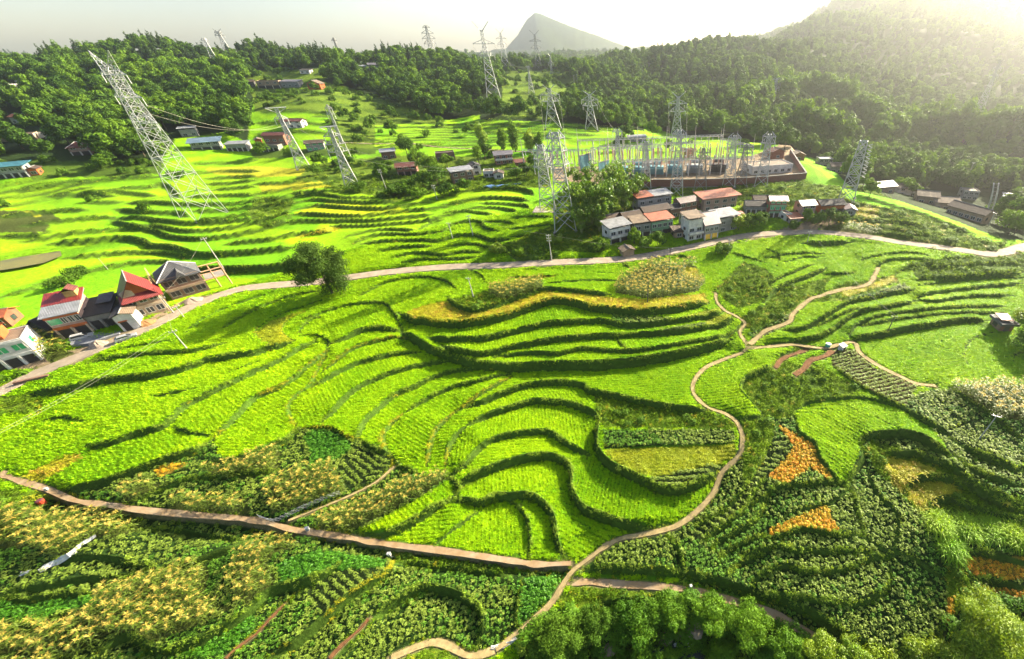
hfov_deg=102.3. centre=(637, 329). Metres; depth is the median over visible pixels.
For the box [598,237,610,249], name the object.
shrub
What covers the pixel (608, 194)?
bamboo clump
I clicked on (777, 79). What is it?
pylon
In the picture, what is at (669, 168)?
transformer
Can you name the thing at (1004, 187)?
conifer tree
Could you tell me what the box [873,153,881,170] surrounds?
broadleaf tree
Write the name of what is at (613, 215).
village house
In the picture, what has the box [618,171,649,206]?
bamboo clump
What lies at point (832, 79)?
poplar tree
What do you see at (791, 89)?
broadleaf tree
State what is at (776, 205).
village house
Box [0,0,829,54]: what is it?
sky
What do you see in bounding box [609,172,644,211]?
bamboo clump
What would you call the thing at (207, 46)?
pylon
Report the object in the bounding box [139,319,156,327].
earth pile
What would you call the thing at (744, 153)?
pylon
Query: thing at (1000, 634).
broadleaf tree
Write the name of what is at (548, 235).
utility pole
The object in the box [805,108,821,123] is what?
broadleaf tree
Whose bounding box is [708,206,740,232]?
village house
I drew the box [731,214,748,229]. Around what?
broadleaf tree
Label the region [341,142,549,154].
lane
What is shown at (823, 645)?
broadleaf tree
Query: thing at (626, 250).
roadside hut
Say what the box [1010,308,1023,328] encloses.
broadleaf tree
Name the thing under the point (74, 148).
brick house
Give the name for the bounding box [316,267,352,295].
shrub
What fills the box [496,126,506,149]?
poplar tree
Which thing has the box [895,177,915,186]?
broadleaf tree
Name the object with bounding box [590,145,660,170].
busbar gantry
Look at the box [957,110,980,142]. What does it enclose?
broadleaf tree
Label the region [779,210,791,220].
village shed
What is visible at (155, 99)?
poplar tree
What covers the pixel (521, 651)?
shrub
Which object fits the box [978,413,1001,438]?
utility pole
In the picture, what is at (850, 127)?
poplar tree
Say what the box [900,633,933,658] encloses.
shrub
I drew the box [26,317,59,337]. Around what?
stone shed
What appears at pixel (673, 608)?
broadleaf tree
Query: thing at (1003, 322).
field hut
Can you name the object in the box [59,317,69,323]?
window
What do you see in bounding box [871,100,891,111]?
broadleaf tree
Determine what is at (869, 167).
broadleaf tree
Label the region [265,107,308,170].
pylon
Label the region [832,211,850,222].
shrub
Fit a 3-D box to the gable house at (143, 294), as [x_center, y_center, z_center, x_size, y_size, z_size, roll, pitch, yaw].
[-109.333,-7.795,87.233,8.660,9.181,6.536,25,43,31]
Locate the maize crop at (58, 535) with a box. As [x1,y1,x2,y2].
[0,215,1023,658]
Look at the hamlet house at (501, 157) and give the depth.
164.05 m
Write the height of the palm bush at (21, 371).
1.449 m
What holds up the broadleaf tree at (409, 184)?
on the terraced ground
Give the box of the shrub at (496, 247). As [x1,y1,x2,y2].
[488,242,506,253]
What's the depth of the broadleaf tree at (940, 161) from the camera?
195.29 m
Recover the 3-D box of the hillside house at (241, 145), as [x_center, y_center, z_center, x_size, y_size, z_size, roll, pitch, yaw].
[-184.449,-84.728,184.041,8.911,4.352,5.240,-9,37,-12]
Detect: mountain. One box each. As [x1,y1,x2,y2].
[506,13,623,50]
[779,3,828,26]
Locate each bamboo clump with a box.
[556,177,594,209]
[564,164,602,205]
[565,204,596,233]
[566,176,612,223]
[581,199,613,231]
[586,159,626,197]
[589,177,627,214]
[602,162,634,202]
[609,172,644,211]
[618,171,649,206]
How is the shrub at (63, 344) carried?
on the terraced ground
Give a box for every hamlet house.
[379,147,395,159]
[394,161,418,176]
[435,150,455,160]
[446,165,473,183]
[467,161,481,175]
[483,168,493,177]
[492,150,512,164]
[492,169,503,178]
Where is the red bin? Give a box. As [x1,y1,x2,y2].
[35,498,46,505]
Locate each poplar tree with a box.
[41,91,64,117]
[95,114,117,140]
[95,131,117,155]
[107,101,124,112]
[151,92,161,106]
[473,120,488,145]
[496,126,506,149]
[507,119,519,151]
[521,128,534,150]
[533,131,543,148]
[767,75,775,99]
[785,65,794,75]
[799,76,806,92]
[801,70,811,86]
[804,78,813,97]
[817,102,829,118]
[823,73,837,97]
[830,109,846,141]
[832,144,844,161]
[833,113,859,145]
[837,137,848,148]
[842,74,859,96]
[849,81,860,95]
[860,136,869,149]
[867,146,876,175]
[880,154,889,164]
[883,111,893,132]
[907,109,914,130]
[909,103,919,123]
[913,160,925,183]
[927,152,937,167]
[939,93,955,112]
[953,94,978,137]
[954,99,979,138]
[962,161,984,187]
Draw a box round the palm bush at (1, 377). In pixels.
[0,374,12,383]
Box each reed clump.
[918,505,964,552]
[929,530,976,571]
[944,505,994,547]
[968,511,1019,550]
[991,515,1023,555]
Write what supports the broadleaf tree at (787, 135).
on the terraced ground
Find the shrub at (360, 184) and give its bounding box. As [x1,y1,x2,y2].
[343,181,366,190]
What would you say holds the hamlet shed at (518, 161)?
on the terraced ground
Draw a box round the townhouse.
[37,284,94,339]
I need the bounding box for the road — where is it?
[0,229,1023,394]
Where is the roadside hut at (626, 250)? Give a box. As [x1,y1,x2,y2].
[618,244,635,256]
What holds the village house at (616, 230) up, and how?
on the terraced ground
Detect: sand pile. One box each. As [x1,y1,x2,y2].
[88,340,108,349]
[180,297,202,305]
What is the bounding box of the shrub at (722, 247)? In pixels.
[715,241,732,253]
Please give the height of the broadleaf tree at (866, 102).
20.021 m
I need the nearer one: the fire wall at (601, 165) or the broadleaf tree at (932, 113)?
the fire wall at (601, 165)
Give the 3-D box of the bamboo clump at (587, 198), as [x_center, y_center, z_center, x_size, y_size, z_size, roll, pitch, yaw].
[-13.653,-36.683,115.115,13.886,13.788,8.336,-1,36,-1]
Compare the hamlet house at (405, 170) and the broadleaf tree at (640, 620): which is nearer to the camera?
the broadleaf tree at (640, 620)
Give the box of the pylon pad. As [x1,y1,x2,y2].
[532,206,553,213]
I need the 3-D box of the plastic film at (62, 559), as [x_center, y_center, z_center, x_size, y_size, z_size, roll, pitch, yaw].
[-76.198,30.088,53.229,1.588,1.210,5.338,24,42,30]
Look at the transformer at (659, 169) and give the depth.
149.99 m
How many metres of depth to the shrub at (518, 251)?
105.13 m
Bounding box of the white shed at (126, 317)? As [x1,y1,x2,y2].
[108,304,142,331]
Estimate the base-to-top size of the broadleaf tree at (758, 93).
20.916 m
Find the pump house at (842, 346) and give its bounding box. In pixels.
[838,342,847,350]
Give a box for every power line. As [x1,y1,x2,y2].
[1,331,172,432]
[1,332,165,429]
[327,150,532,171]
[351,149,542,169]
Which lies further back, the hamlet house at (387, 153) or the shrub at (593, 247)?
the hamlet house at (387, 153)
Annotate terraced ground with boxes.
[0,0,1023,658]
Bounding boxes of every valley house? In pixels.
[877,180,897,193]
[895,183,919,195]
[913,189,940,204]
[932,196,960,208]
[946,199,996,223]
[957,187,980,199]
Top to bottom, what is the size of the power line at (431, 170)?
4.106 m
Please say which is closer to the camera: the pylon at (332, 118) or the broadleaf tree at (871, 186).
the broadleaf tree at (871, 186)
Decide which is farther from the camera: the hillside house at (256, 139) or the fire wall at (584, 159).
the hillside house at (256, 139)
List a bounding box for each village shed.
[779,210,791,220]
[843,203,857,215]
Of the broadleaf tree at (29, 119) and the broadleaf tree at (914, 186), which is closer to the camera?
the broadleaf tree at (914, 186)
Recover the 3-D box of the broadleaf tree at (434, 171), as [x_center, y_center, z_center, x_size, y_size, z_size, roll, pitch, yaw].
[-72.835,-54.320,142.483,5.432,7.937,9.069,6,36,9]
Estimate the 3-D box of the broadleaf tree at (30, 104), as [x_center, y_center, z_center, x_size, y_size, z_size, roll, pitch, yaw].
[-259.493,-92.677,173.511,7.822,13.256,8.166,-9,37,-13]
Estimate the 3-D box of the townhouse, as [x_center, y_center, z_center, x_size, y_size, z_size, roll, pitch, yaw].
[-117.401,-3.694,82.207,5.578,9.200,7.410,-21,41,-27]
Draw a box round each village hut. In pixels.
[669,224,683,237]
[786,212,803,222]
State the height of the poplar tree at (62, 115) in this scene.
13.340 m
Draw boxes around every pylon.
[88,50,227,222]
[201,38,214,57]
[213,29,227,51]
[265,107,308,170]
[319,125,357,185]
[325,104,343,142]
[331,37,337,47]
[422,25,436,49]
[473,22,500,97]
[495,28,508,65]
[526,66,533,93]
[529,30,541,68]
[532,143,555,211]
[540,84,562,129]
[546,129,577,234]
[547,52,553,73]
[581,90,598,130]
[612,127,621,164]
[639,140,651,190]
[669,92,687,138]
[670,129,687,196]
[692,147,710,190]
[721,133,740,188]
[733,142,753,187]
[753,131,776,186]
[773,77,780,100]
[838,140,872,204]
[977,60,1004,107]
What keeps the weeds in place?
on the terraced ground
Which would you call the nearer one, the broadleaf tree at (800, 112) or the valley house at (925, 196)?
the valley house at (925, 196)
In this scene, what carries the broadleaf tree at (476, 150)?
on the terraced ground
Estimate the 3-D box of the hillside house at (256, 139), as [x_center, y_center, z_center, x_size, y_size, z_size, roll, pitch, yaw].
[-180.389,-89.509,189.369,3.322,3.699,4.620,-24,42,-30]
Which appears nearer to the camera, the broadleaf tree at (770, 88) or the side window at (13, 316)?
the side window at (13, 316)
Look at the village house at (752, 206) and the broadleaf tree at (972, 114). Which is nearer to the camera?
the village house at (752, 206)
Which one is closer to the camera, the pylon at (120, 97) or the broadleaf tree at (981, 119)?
the pylon at (120, 97)
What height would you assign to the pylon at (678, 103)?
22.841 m
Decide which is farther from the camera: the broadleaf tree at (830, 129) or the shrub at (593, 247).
the broadleaf tree at (830, 129)
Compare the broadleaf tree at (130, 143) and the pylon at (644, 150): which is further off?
the broadleaf tree at (130, 143)
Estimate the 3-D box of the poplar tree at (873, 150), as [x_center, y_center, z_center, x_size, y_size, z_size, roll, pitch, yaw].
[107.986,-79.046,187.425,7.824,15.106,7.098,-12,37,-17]
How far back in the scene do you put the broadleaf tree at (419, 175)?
140.69 m
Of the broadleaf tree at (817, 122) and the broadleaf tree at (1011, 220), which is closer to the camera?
the broadleaf tree at (1011, 220)
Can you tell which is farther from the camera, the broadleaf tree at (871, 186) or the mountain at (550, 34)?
the mountain at (550, 34)
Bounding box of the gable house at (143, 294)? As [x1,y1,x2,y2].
[116,270,168,316]
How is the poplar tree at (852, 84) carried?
on the terraced ground
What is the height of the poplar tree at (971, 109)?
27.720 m
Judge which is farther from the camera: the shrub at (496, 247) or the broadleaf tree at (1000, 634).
the shrub at (496, 247)
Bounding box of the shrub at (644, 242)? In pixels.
[638,236,652,248]
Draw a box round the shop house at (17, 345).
[0,323,45,371]
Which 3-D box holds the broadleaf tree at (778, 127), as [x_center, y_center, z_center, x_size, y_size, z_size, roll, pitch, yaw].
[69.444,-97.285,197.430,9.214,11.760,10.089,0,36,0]
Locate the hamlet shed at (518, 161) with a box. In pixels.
[513,158,525,165]
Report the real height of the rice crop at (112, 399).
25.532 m
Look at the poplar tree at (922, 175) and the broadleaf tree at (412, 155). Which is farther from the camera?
the poplar tree at (922, 175)
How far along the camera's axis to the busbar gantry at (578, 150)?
158.30 m
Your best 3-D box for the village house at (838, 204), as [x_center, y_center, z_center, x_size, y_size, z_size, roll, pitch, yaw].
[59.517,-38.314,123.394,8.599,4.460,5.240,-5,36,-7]
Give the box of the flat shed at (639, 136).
[626,134,646,141]
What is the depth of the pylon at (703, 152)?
134.22 m
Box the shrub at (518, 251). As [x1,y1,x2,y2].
[512,247,523,255]
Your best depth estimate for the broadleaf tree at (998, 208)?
127.34 m
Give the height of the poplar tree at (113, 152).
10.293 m
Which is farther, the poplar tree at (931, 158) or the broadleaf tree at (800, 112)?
the broadleaf tree at (800, 112)
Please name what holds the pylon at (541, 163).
on the pylon pad
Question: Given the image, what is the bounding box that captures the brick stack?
[12,374,49,384]
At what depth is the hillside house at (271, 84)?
255.85 m
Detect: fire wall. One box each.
[579,153,590,169]
[598,159,608,170]
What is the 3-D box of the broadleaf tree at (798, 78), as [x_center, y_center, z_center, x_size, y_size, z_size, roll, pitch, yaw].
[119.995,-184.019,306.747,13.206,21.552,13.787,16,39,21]
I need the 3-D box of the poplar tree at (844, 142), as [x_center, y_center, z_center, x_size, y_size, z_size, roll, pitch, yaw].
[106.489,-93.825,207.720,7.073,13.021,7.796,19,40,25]
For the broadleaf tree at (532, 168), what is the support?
on the terraced ground
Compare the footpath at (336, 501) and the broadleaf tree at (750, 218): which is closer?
the footpath at (336, 501)
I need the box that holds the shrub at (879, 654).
[862,638,902,658]
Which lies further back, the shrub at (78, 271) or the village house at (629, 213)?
the village house at (629, 213)
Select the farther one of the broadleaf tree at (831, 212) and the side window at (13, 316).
the broadleaf tree at (831, 212)
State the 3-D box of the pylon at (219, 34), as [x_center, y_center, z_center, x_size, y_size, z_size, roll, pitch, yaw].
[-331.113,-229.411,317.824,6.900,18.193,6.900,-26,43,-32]
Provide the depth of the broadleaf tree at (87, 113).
176.52 m
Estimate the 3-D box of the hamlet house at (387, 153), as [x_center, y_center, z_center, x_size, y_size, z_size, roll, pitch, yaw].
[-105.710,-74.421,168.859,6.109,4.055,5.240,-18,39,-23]
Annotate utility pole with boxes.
[158,296,173,312]
[168,330,186,348]
[200,237,224,270]
[546,234,551,259]
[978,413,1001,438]
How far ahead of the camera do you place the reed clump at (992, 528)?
55.89 m
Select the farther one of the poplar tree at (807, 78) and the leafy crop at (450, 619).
the poplar tree at (807, 78)
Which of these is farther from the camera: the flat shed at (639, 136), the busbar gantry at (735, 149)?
the flat shed at (639, 136)
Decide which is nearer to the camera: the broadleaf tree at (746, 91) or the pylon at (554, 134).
the pylon at (554, 134)
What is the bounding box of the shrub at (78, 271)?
[58,265,89,279]
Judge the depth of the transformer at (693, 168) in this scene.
151.78 m
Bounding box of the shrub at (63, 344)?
[50,341,69,349]
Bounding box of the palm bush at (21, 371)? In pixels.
[13,369,30,376]
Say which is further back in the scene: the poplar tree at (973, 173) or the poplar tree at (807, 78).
the poplar tree at (807, 78)
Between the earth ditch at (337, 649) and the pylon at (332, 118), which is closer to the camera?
the earth ditch at (337, 649)
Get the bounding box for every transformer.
[632,162,643,174]
[649,161,663,175]
[665,161,681,174]
[686,160,702,173]
[708,159,726,173]
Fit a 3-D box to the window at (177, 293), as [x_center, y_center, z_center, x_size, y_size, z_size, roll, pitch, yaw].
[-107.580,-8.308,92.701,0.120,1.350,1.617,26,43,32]
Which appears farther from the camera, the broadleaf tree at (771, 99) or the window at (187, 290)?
the broadleaf tree at (771, 99)
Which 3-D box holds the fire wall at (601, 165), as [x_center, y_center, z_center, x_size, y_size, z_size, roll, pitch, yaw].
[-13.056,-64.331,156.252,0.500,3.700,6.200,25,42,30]
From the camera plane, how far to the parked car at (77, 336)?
80.79 m
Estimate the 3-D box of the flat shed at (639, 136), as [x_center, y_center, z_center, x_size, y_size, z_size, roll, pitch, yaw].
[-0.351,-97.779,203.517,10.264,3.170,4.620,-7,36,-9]
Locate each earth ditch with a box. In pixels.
[225,604,283,658]
[329,618,369,658]
[774,348,808,367]
[793,349,834,375]
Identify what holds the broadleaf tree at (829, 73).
on the terraced ground
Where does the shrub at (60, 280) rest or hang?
on the terraced ground
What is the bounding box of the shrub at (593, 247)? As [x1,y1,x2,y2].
[587,242,602,252]
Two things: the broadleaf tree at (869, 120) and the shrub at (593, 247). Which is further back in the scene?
the broadleaf tree at (869, 120)
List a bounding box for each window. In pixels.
[0,347,10,354]
[9,342,27,350]
[10,313,17,319]
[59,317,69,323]
[66,315,75,321]
[72,314,82,320]
[145,306,155,312]
[155,303,165,309]
[162,281,174,287]
[170,290,181,297]
[175,277,187,284]
[183,286,194,293]
[188,274,200,280]
[195,283,206,289]
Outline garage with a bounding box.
[79,291,118,329]
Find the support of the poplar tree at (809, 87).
on the terraced ground
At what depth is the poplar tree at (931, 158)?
195.51 m
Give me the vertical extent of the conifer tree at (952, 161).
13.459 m
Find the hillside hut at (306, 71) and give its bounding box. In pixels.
[299,69,312,73]
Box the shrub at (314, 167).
[304,163,323,174]
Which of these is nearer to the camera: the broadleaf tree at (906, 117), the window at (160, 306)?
the window at (160, 306)
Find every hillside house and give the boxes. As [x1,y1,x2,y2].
[176,125,199,136]
[185,136,223,149]
[222,140,252,151]
[248,79,255,86]
[253,137,261,142]
[255,80,280,88]
[260,132,290,145]
[263,144,282,151]
[278,79,302,87]
[278,118,307,127]
[303,139,325,151]
[305,80,324,89]
[367,63,379,69]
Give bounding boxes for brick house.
[65,141,93,155]
[144,261,232,300]
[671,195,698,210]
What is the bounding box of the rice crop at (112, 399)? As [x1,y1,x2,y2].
[0,203,1023,658]
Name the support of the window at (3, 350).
in the shop house at (17, 345)
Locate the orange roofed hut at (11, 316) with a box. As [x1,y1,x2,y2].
[0,306,23,327]
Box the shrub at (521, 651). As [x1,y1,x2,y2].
[514,636,536,657]
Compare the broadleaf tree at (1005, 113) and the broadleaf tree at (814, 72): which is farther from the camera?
the broadleaf tree at (814, 72)
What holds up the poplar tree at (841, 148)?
on the terraced ground
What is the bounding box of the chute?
[987,183,998,208]
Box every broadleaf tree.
[0,121,34,149]
[13,108,44,127]
[21,97,54,112]
[21,100,51,114]
[32,109,49,124]
[42,115,69,144]
[45,116,79,140]
[65,113,86,127]
[82,123,107,134]
[82,132,113,158]
[85,109,107,121]
[99,117,127,129]
[104,119,132,134]
[122,131,145,155]
[138,120,167,139]
[144,105,172,130]
[278,240,349,293]
[380,160,392,170]
[383,183,403,194]
[394,179,415,191]
[398,138,413,157]
[406,148,425,161]
[406,187,428,196]
[410,171,429,186]
[414,154,438,167]
[422,165,443,184]
[436,181,459,195]
[439,153,454,166]
[456,178,471,188]
[471,145,482,163]
[479,143,492,159]
[507,164,521,179]
[518,163,529,174]
[527,154,536,163]
[528,610,585,658]
[529,163,540,175]
[574,600,611,648]
[616,593,662,652]
[619,122,634,134]
[627,226,640,242]
[630,639,664,658]
[643,120,661,132]
[648,231,666,245]
[649,585,689,632]
[690,589,726,637]
[700,634,745,658]
[720,595,774,654]
[731,97,749,108]
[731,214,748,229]
[738,87,753,105]
[741,85,755,98]
[741,213,757,226]
[746,79,762,88]
[751,81,762,100]
[753,211,769,225]
[757,78,770,98]
[762,616,807,658]
[764,83,773,102]
[766,83,772,97]
[772,121,785,144]
[774,76,790,96]
[776,75,796,95]
[777,123,795,149]
[788,108,812,128]
[788,109,806,128]
[792,75,802,93]
[796,98,814,127]
[798,72,811,91]
[802,208,814,222]
[802,627,846,658]
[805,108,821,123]
[810,69,820,76]
[812,110,830,130]
[820,120,836,137]
[821,112,838,137]
[823,71,836,79]
[823,207,836,221]
[825,107,838,112]
[826,80,841,96]
[826,113,851,135]
[832,144,853,161]
[835,80,851,97]
[835,632,872,658]
[840,155,858,172]
[848,120,864,139]
[849,93,865,108]
[854,174,874,186]
[856,98,875,117]
[857,149,871,159]
[859,157,872,173]
[862,113,877,127]
[863,110,882,124]
[863,179,881,195]
[864,94,879,100]
[865,112,885,130]
[867,157,876,172]
[868,119,893,141]
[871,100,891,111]
[871,121,894,140]
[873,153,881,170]
[881,109,905,136]
[890,153,907,162]
[893,113,911,137]
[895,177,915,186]
[898,157,914,174]
[901,113,911,121]
[908,183,924,194]
[910,112,928,136]
[920,101,941,111]
[922,161,931,173]
[923,108,941,124]
[925,632,978,658]
[931,110,956,132]
[936,153,951,166]
[939,107,958,122]
[948,110,959,129]
[953,581,1023,658]
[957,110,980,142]
[970,113,990,135]
[972,110,998,134]
[975,162,998,186]
[982,107,1016,136]
[987,103,1012,112]
[993,203,1014,224]
[994,107,1023,136]
[995,209,1023,233]
[996,192,1023,225]
[1004,186,1023,195]
[1004,196,1023,227]
[1005,106,1023,135]
[1010,212,1023,233]
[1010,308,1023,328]
[1012,328,1023,347]
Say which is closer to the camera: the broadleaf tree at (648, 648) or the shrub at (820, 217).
the broadleaf tree at (648, 648)
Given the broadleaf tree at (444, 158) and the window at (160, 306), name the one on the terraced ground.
the broadleaf tree at (444, 158)
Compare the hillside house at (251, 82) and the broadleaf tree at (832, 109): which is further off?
the hillside house at (251, 82)
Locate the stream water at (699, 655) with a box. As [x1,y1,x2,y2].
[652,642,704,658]
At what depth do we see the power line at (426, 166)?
134.78 m
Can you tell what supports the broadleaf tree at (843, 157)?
on the terraced ground
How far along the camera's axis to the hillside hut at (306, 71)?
270.59 m
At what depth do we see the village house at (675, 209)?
122.79 m
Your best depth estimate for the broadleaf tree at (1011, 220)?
114.03 m
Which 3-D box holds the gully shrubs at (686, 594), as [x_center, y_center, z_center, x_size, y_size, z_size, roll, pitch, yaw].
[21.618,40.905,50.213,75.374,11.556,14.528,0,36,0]
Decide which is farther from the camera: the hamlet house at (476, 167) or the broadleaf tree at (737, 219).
the hamlet house at (476, 167)
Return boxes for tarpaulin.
[483,183,520,187]
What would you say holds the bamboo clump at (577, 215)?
on the terraced ground
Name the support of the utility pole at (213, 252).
on the terraced ground
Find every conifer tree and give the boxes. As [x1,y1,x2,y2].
[846,148,867,179]
[950,154,955,167]
[999,171,1016,192]
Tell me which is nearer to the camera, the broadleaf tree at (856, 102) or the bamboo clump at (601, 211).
the bamboo clump at (601, 211)
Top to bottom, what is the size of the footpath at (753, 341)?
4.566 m
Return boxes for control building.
[743,159,792,174]
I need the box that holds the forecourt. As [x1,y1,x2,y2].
[68,330,121,346]
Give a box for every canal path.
[0,470,570,567]
[567,578,833,650]
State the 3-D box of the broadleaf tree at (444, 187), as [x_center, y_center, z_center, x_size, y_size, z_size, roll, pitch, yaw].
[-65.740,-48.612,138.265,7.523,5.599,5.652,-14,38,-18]
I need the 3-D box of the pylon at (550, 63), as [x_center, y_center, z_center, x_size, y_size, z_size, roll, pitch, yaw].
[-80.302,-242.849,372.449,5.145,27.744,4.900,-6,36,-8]
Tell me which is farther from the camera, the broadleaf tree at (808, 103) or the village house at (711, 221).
the broadleaf tree at (808, 103)
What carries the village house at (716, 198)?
on the terraced ground
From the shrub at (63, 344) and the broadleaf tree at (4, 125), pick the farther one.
the broadleaf tree at (4, 125)
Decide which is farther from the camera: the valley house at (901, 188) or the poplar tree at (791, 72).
the poplar tree at (791, 72)
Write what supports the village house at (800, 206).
on the terraced ground
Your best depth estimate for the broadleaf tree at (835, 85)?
297.36 m
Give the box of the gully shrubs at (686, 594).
[515,587,1023,658]
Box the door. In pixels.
[120,321,133,330]
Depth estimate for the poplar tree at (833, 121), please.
216.19 m
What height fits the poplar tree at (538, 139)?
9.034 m
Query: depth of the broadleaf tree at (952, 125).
251.48 m
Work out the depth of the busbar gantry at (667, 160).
148.27 m
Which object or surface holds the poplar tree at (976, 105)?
on the terraced ground
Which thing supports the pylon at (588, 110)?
on the terraced ground
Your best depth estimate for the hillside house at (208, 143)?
179.54 m
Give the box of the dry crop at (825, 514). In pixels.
[154,425,1023,620]
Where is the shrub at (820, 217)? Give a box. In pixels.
[811,211,827,224]
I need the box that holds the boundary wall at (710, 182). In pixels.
[633,149,806,187]
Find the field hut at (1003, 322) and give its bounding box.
[989,313,1020,331]
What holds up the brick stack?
on the terraced ground
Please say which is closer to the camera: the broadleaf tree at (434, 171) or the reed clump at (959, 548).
the reed clump at (959, 548)
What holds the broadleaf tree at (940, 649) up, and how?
on the terraced ground
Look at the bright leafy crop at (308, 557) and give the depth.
53.32 m
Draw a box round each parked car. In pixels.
[69,332,93,341]
[113,332,136,342]
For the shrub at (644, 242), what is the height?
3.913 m
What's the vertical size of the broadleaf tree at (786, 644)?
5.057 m
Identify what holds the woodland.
on the terraced ground
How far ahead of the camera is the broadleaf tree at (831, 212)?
116.48 m
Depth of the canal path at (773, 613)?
54.52 m
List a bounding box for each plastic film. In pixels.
[38,535,95,571]
[491,637,516,649]
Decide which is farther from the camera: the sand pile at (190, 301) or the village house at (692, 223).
the village house at (692, 223)
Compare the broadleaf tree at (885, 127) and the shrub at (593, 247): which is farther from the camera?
the broadleaf tree at (885, 127)
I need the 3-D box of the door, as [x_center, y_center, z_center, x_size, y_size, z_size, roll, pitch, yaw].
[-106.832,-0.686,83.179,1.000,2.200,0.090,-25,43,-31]
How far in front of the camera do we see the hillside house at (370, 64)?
296.16 m
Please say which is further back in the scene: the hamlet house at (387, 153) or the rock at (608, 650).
the hamlet house at (387, 153)
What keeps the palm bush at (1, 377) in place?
on the terraced ground
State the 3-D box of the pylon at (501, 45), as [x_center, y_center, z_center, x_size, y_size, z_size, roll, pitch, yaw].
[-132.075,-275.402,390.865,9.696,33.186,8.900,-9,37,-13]
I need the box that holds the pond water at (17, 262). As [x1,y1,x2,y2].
[0,251,61,269]
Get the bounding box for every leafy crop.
[0,283,1023,658]
[0,428,566,658]
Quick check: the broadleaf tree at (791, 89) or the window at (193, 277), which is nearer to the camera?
the window at (193, 277)
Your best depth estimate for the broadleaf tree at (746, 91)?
257.73 m
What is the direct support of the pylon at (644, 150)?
on the terraced ground
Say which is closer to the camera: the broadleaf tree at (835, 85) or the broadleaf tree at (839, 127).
the broadleaf tree at (839, 127)
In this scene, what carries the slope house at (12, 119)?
on the terraced ground
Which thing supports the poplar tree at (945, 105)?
on the terraced ground
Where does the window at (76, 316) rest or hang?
in the townhouse
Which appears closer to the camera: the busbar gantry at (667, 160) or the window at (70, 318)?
the window at (70, 318)
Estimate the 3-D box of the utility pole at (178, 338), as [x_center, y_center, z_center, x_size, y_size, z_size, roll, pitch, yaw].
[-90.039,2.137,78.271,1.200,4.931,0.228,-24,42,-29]
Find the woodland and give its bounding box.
[0,0,1023,212]
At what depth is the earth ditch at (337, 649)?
48.91 m
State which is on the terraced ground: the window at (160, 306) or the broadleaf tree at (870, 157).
the broadleaf tree at (870, 157)
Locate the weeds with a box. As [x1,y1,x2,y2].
[0,82,1023,658]
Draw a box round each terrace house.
[767,146,785,158]
[790,150,805,160]
[815,156,832,166]
[826,162,842,173]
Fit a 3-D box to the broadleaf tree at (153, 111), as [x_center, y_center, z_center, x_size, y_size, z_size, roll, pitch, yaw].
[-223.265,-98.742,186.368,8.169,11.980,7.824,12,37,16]
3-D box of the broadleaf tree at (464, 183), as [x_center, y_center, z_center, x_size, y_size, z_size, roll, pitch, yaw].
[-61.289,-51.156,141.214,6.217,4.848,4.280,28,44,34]
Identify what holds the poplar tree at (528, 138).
on the terraced ground
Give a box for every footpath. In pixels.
[288,466,393,521]
[391,638,495,658]
[495,293,745,651]
[748,267,879,344]
[754,341,936,387]
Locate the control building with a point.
(779, 166)
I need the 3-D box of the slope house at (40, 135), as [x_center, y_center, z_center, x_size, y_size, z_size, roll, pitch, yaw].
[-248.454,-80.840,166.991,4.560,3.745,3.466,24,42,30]
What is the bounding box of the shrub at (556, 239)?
[549,232,562,243]
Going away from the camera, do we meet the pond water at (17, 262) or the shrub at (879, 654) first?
the shrub at (879, 654)
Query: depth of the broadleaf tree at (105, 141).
159.86 m
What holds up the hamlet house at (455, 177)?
on the terraced ground
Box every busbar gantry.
[520,140,593,166]
[576,124,724,163]
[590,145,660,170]
[599,141,705,158]
[622,156,754,176]
[718,130,754,167]
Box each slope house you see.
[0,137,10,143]
[0,160,30,178]
[7,113,26,123]
[24,131,39,144]
[36,132,53,139]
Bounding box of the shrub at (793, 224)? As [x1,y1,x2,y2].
[789,220,799,228]
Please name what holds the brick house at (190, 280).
on the terraced ground
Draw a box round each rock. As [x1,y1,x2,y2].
[601,642,616,657]
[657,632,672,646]
[685,625,702,639]
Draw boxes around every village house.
[600,216,631,244]
[601,212,620,227]
[620,209,642,219]
[627,214,650,237]
[632,188,673,209]
[638,202,671,213]
[643,210,674,235]
[669,203,681,216]
[680,209,705,241]
[693,187,741,211]
[700,210,720,239]
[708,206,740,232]
[743,200,766,213]
[751,195,766,199]
[766,195,788,217]
[793,199,818,215]
[815,198,847,212]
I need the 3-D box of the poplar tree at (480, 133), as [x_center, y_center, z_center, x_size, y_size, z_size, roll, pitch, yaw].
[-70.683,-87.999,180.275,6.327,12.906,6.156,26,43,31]
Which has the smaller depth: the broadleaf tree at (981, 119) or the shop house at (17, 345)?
the shop house at (17, 345)
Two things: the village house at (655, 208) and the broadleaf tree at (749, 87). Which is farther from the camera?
the broadleaf tree at (749, 87)
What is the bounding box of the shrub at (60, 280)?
[41,273,78,289]
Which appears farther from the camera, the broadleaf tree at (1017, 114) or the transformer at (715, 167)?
the broadleaf tree at (1017, 114)
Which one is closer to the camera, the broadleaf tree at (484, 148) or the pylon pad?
the pylon pad
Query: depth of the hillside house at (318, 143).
178.54 m
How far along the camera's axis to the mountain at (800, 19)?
1897.70 m
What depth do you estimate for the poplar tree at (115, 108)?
187.03 m
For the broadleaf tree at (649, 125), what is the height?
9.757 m
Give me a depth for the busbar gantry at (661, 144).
172.21 m
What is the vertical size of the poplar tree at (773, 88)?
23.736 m
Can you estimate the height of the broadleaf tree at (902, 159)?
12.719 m
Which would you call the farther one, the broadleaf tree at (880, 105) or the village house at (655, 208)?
the broadleaf tree at (880, 105)

